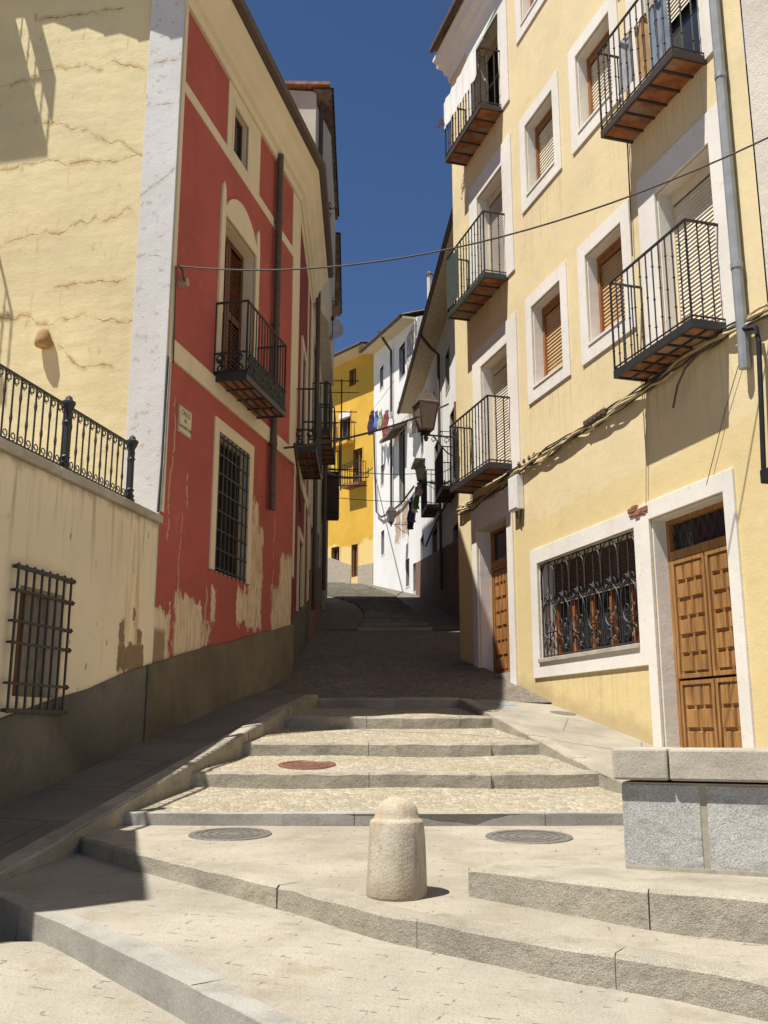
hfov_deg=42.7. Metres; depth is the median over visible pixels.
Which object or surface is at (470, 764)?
tread
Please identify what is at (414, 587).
window
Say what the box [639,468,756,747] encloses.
door
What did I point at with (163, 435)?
wall cable
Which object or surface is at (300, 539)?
door
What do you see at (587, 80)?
window
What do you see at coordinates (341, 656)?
street
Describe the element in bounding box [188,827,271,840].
manhole cover
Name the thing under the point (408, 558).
window
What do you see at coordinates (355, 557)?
door
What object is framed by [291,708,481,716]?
tread
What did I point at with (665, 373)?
cable bundle
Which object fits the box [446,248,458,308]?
screen
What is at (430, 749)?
step
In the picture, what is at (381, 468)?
window
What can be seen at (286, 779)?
step
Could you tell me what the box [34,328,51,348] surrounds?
wall floodlight
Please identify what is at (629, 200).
wall cable
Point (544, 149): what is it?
window
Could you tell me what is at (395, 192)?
sky
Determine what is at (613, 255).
window
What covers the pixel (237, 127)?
window
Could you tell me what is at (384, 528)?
window
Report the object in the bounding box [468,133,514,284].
door
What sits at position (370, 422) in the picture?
garment
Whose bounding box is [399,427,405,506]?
window
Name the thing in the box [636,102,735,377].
door
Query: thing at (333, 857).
landing
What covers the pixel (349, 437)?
street wire
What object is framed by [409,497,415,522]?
garment
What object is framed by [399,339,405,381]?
window
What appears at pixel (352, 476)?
street wire
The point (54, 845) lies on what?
kerb
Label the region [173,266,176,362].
wall cable
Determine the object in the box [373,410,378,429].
garment
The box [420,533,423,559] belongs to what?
door
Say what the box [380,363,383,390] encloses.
window
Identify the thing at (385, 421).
garment
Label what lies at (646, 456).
wall cable
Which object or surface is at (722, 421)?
wall cable
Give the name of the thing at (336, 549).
window
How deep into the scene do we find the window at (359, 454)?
39.20 m
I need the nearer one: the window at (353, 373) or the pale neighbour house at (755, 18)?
the pale neighbour house at (755, 18)
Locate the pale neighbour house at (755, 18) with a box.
[741,0,767,287]
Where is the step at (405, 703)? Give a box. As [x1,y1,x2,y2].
[317,697,458,708]
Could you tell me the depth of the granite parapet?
4.74 m
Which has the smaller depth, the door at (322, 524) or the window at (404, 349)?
the door at (322, 524)
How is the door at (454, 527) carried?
in the whitewashed house at (431, 369)
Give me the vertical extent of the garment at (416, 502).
0.600 m
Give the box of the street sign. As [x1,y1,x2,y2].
[177,404,191,439]
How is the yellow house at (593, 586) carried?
on the ground
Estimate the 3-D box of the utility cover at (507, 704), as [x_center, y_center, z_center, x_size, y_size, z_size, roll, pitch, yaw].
[1.500,2.373,12.073,0.264,0.066,0.220,0,-13,0]
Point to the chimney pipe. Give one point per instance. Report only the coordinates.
(429, 278)
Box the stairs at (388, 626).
[327,583,428,626]
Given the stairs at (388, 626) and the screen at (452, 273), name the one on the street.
the stairs at (388, 626)
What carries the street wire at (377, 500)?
attached to the whitewashed house at (431, 369)
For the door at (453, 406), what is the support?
in the whitewashed house at (431, 369)
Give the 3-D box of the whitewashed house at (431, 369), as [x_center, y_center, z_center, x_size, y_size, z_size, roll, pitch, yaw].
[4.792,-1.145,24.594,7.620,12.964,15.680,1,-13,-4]
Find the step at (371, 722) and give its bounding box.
[284,716,491,728]
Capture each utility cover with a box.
[495,702,516,705]
[550,711,575,715]
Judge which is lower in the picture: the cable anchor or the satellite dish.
the satellite dish
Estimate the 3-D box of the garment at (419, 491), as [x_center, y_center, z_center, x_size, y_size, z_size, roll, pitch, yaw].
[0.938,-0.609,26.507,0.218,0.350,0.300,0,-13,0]
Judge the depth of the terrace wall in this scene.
8.16 m
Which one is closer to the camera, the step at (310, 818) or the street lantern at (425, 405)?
the step at (310, 818)
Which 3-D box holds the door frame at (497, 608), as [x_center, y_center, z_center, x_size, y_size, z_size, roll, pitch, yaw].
[1.732,1.345,14.315,0.330,3.220,1.540,4,-13,-16]
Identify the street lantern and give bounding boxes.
[386,506,408,534]
[412,389,456,457]
[415,461,444,488]
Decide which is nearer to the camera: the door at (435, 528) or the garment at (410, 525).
the door at (435, 528)
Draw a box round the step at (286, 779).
[191,770,598,788]
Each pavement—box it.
[0,693,316,875]
[460,699,653,782]
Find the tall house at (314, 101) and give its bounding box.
[152,81,338,653]
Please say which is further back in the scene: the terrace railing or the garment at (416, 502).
the garment at (416, 502)
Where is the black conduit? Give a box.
[742,325,767,483]
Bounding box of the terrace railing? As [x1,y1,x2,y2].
[0,363,138,501]
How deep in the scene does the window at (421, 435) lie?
30.26 m
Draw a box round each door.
[215,181,259,371]
[296,526,303,610]
[299,335,306,443]
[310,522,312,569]
[313,338,314,423]
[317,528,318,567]
[319,378,321,405]
[321,524,322,609]
[350,542,358,576]
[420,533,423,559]
[432,525,437,553]
[434,438,437,503]
[450,406,453,482]
[453,521,457,541]
[466,0,509,120]
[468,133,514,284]
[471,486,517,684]
[472,312,520,491]
[625,0,712,91]
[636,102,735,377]
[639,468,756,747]
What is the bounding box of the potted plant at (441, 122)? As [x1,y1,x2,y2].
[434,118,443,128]
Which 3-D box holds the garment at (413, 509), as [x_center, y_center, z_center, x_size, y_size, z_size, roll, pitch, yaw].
[0.858,-0.272,27.554,0.212,0.550,0.311,0,-13,0]
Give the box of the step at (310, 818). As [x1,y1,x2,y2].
[123,811,623,825]
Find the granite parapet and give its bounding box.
[612,747,767,876]
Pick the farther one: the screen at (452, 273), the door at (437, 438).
the door at (437, 438)
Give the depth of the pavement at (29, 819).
8.09 m
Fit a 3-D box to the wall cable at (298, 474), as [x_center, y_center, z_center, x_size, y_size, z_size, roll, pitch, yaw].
[-1.277,-0.484,14.517,0.036,0.701,1.458,0,-13,-1]
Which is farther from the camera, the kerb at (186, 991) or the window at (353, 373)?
the window at (353, 373)
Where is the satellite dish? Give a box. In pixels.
[327,316,343,339]
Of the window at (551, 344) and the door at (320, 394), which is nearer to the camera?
the window at (551, 344)
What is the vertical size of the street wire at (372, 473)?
0.522 m
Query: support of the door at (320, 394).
in the tall house at (314, 101)
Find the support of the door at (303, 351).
in the crimson house at (147, 147)
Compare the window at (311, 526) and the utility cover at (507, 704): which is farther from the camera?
the window at (311, 526)
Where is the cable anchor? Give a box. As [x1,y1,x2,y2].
[177,265,189,286]
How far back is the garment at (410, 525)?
28.60 m
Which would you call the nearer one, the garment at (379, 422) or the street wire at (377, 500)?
the street wire at (377, 500)
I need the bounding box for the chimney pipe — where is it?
[426,271,432,297]
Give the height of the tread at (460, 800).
0.128 m
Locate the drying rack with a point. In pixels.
(340, 469)
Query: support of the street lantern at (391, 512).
attached to the white house at (390, 346)
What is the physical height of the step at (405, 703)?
0.275 m
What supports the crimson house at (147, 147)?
on the ground
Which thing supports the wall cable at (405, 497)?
attached to the white house at (390, 346)
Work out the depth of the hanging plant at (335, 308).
22.73 m
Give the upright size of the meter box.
0.710 m
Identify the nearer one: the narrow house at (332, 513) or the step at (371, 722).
the step at (371, 722)
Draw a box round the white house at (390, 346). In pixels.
[359,309,424,611]
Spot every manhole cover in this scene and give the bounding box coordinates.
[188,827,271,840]
[278,760,335,768]
[485,829,573,843]
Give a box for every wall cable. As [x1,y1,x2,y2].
[156,356,168,511]
[159,362,170,510]
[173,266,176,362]
[293,443,301,512]
[373,432,414,517]
[425,493,453,546]
[627,143,632,255]
[645,392,646,502]
[706,365,738,484]
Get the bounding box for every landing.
[0,853,767,1023]
[99,825,767,968]
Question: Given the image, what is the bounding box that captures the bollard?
[366,796,426,901]
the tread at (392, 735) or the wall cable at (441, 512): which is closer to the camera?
the tread at (392, 735)
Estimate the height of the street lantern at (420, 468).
0.880 m
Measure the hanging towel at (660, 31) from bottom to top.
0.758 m
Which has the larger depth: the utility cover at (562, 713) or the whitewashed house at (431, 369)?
the whitewashed house at (431, 369)
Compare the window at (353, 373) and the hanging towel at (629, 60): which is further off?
the window at (353, 373)
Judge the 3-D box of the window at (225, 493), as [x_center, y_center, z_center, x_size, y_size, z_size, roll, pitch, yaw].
[-1.962,-0.092,12.082,0.240,1.850,1.340,-3,-13,12]
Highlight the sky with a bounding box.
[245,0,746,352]
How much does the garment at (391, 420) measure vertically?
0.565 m
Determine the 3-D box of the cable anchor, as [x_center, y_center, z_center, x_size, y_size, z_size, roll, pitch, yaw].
[-2.220,-2.579,10.717,0.100,0.177,0.257,-3,-13,12]
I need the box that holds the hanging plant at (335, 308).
[332,295,339,316]
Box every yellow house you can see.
[327,341,373,584]
[429,0,767,747]
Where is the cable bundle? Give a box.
[455,303,767,515]
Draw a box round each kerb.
[0,694,317,879]
[0,891,304,1023]
[79,833,767,1021]
[459,699,627,793]
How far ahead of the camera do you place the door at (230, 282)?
12.76 m
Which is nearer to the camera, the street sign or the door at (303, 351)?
the street sign
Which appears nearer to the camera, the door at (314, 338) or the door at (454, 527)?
the door at (314, 338)
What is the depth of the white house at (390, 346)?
35.13 m
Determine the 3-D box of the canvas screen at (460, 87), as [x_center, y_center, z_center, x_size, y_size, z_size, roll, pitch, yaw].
[1.226,-6.868,15.965,0.024,0.510,1.520,4,-13,-16]
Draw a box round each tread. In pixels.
[133,787,622,813]
[199,755,582,771]
[249,728,532,742]
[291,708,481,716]
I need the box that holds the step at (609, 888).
[468,853,767,944]
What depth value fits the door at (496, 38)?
16.08 m
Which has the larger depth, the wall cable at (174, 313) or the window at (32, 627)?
the wall cable at (174, 313)
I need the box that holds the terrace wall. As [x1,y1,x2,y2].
[0,437,162,807]
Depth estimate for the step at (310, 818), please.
7.15 m
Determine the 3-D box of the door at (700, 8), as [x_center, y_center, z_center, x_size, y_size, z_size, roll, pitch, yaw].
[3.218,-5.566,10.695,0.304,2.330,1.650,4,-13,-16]
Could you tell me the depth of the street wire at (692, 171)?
9.27 m
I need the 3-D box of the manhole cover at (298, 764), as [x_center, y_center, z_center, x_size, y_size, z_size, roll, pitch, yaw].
[-0.700,2.300,8.934,0.536,0.066,0.536,0,-13,0]
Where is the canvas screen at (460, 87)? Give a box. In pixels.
[444,46,475,129]
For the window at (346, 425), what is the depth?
40.17 m
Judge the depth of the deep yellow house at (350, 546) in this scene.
39.21 m
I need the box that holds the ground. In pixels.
[0,942,186,1023]
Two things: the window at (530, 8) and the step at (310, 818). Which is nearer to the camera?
the step at (310, 818)
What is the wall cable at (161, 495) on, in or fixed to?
attached to the crimson house at (147, 147)
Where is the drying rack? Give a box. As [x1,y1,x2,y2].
[327,379,368,489]
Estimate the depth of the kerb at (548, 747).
9.54 m
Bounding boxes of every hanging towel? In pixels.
[618,28,634,94]
[634,12,650,82]
[649,0,670,69]
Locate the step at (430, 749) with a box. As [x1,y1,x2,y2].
[242,741,539,756]
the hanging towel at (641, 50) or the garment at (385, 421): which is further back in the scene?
the garment at (385, 421)
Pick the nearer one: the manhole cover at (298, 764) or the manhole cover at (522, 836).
the manhole cover at (522, 836)
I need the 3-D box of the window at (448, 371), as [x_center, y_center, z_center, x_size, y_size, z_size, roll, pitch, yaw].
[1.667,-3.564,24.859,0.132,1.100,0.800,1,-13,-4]
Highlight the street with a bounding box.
[259,585,551,702]
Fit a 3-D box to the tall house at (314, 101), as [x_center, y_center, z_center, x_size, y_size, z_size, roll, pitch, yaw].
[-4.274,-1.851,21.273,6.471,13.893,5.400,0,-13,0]
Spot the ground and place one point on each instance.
(41, 983)
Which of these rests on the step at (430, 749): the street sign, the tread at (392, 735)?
the tread at (392, 735)
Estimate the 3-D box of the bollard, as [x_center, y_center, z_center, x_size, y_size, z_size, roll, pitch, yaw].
[0.063,1.670,4.885,0.302,0.488,0.302,0,-13,0]
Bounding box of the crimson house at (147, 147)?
[0,0,333,742]
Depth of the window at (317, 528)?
22.31 m
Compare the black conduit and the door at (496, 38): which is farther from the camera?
the door at (496, 38)
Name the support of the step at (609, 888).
on the landing at (333, 857)
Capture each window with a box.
[0,562,75,714]
[208,416,253,584]
[232,97,250,172]
[330,544,340,560]
[339,409,351,440]
[348,366,356,388]
[352,445,363,482]
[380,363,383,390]
[380,463,383,486]
[381,528,384,556]
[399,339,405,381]
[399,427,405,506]
[405,557,409,587]
[413,561,415,592]
[421,435,423,456]
[445,345,449,396]
[515,0,545,44]
[519,69,561,214]
[525,261,571,405]
[530,507,648,678]
[567,0,621,154]
[577,199,635,365]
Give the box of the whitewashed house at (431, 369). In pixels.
[397,64,767,679]
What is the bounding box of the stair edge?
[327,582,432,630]
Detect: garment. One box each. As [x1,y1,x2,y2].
[367,410,375,434]
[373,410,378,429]
[377,409,382,428]
[382,410,389,435]
[388,412,393,428]
[407,502,413,529]
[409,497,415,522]
[411,492,417,512]
[413,486,419,509]
[415,482,422,496]
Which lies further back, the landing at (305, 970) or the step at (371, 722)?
the step at (371, 722)
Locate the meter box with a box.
[508,473,523,522]
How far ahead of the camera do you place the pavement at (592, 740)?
10.54 m
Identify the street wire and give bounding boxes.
[180,137,767,270]
[283,403,448,448]
[327,467,372,476]
[327,467,415,474]
[341,498,428,501]
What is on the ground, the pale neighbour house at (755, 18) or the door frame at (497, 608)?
the pale neighbour house at (755, 18)
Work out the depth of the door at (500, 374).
14.94 m
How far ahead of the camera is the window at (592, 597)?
11.70 m
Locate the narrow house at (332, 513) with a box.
[320,232,341,611]
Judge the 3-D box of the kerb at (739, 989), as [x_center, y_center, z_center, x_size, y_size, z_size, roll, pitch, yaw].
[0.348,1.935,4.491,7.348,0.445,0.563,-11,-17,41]

